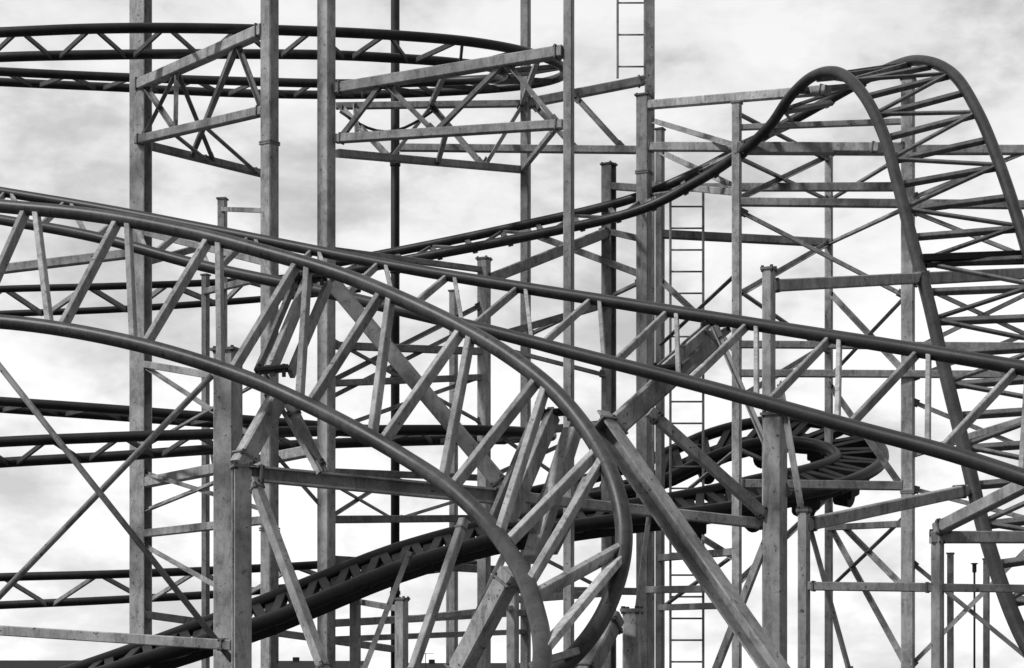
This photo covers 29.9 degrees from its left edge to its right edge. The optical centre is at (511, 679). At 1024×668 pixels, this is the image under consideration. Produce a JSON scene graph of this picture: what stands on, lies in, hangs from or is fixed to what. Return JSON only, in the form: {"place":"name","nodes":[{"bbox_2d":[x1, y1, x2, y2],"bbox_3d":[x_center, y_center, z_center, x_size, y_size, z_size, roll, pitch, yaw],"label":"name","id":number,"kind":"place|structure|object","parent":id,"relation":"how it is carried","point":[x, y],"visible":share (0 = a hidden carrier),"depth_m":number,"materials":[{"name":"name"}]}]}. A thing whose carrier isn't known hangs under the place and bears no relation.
{"place":"outdoors","nodes":[
{"label":"outdoors","id":0,"kind":"place"},
{"bbox_2d":[0,660,80,667],"bbox_3d":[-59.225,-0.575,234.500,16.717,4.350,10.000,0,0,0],"label":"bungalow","id":1,"kind":"object","parent":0,"point":[32,663],"visible":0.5,"depth_m":233.02,"materials":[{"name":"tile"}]},
{"bbox_2d":[279,657,363,667],"bbox_3d":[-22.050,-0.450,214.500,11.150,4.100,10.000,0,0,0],"label":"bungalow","id":2,"kind":"object","parent":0,"point":[295,663],"visible":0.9,"depth_m":212.85,"materials":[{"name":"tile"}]},
{"bbox_2d":[408,659,519,667],"bbox_3d":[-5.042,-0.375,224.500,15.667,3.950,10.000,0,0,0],"label":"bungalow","id":3,"kind":"object","parent":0,"point":[431,664],"visible":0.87,"depth_m":223.13,"materials":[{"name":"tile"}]},
{"bbox_2d":[0,0,1023,667],"label":"sky","id":4,"kind":"structure","parent":0,"point":[74,144],"materials":[{"name":"white"}]},
{"label":"ground","id":5,"kind":"structure","parent":0,"visible":0},
{"bbox_2d":[4,161,636,667],"bbox_3d":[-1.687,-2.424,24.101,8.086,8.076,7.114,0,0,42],"label":"steel support frame","id":6,"kind":"object","parent":5,"relation":"on","point":[606,235],"visible":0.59,"depth_m":23.45,"materials":[{"name":"paint"}]},
{"bbox_2d":[0,274,360,316],"bbox_3d":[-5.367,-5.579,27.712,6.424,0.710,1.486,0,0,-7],"label":"roller coaster track","id":7,"kind":"structure","parent":6,"relation":"on","point":[58,309],"depth_m":27.54,"materials":[{"name":"metal"}]},
{"bbox_2d":[0,560,476,608],"bbox_3d":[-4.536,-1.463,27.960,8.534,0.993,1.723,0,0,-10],"label":"roller coaster track","id":8,"kind":"structure","parent":6,"relation":"on","point":[160,596],"depth_m":27.51,"materials":[{"name":"metal"}]},
{"bbox_2d":[0,397,556,467],"bbox_3d":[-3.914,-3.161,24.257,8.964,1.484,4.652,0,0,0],"label":"roller coaster track","id":9,"kind":"structure","parent":6,"relation":"on","point":[417,435],"depth_m":22.85,"materials":[{"name":"metal"}]},
{"bbox_2d":[60,416,888,667],"bbox_3d":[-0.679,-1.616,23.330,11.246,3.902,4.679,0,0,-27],"label":"roller coaster track","id":10,"kind":"structure","parent":6,"relation":"on","point":[851,457],"depth_m":21.86,"materials":[{"name":"metal"}]},
{"bbox_2d":[129,0,645,667],"bbox_3d":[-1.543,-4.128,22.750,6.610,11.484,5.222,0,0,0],"label":"steel support frame","id":11,"kind":"object","parent":5,"relation":"on","point":[143,146],"visible":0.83,"depth_m":22.31,"materials":[{"name":"paint"}]},
{"bbox_2d":[0,23,562,98],"bbox_3d":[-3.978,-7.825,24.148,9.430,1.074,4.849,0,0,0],"label":"roller coaster track","id":12,"kind":"structure","parent":11,"relation":"on","point":[503,80],"depth_m":23.05,"materials":[{"name":"metal"}]},
{"bbox_2d":[0,264,1023,667],"bbox_3d":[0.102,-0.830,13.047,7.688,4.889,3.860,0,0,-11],"label":"steel support frame","id":13,"kind":"object","parent":5,"relation":"on","point":[240,478],"visible":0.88,"depth_m":13.55,"materials":[{"name":"paint"}]},
{"bbox_2d":[0,199,632,667],"bbox_3d":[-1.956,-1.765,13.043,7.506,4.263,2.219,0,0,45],"label":"roller coaster track","id":14,"kind":"structure","parent":13,"relation":"on","point":[596,461],"depth_m":12.76,"materials":[{"name":"metal"}]},
{"bbox_2d":[0,187,1023,486],"bbox_3d":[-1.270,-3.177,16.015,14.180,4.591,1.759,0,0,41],"label":"roller coaster track","id":15,"kind":"structure","parent":13,"relation":"on","point":[944,449],"depth_m":14.18,"materials":[{"name":"metal"}]},
{"bbox_2d":[634,0,1023,667],"bbox_3d":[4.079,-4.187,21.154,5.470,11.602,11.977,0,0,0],"label":"steel support frame","id":16,"kind":"object","parent":5,"relation":"on","point":[654,148],"visible":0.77,"depth_m":22.24,"materials":[{"name":"paint"}]},
{"bbox_2d":[616,0,645,78],"bbox_3d":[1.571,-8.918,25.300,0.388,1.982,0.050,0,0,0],"label":"access ladder","id":17,"kind":"object","parent":16,"relation":"attached to","point":[617,38],"visible":1,"depth_m":25.28,"materials":[{"name":"metal"}]},
{"bbox_2d":[299,55,1023,655],"bbox_3d":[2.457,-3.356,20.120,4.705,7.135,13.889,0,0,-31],"label":"roller coaster track","id":18,"kind":"structure","parent":16,"relation":"on","point":[855,81],"depth_m":18.65,"materials":[{"name":"metal"}]},
{"bbox_2d":[669,193,704,667],"bbox_3d":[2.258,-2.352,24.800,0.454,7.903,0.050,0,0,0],"label":"access ladder","id":19,"kind":"object","parent":16,"relation":"attached to","point":[670,416],"visible":0.54,"depth_m":24.78,"materials":[{"name":"metal"}]},
{"bbox_2d":[971,563,977,667],"bbox_3d":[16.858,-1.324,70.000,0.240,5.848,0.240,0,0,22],"label":"street lamp","id":20,"kind":"object","parent":5,"relation":"on","point":[974,567],"visible":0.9,"depth_m":69.96,"materials":[{"name":"metal"}]}
]}

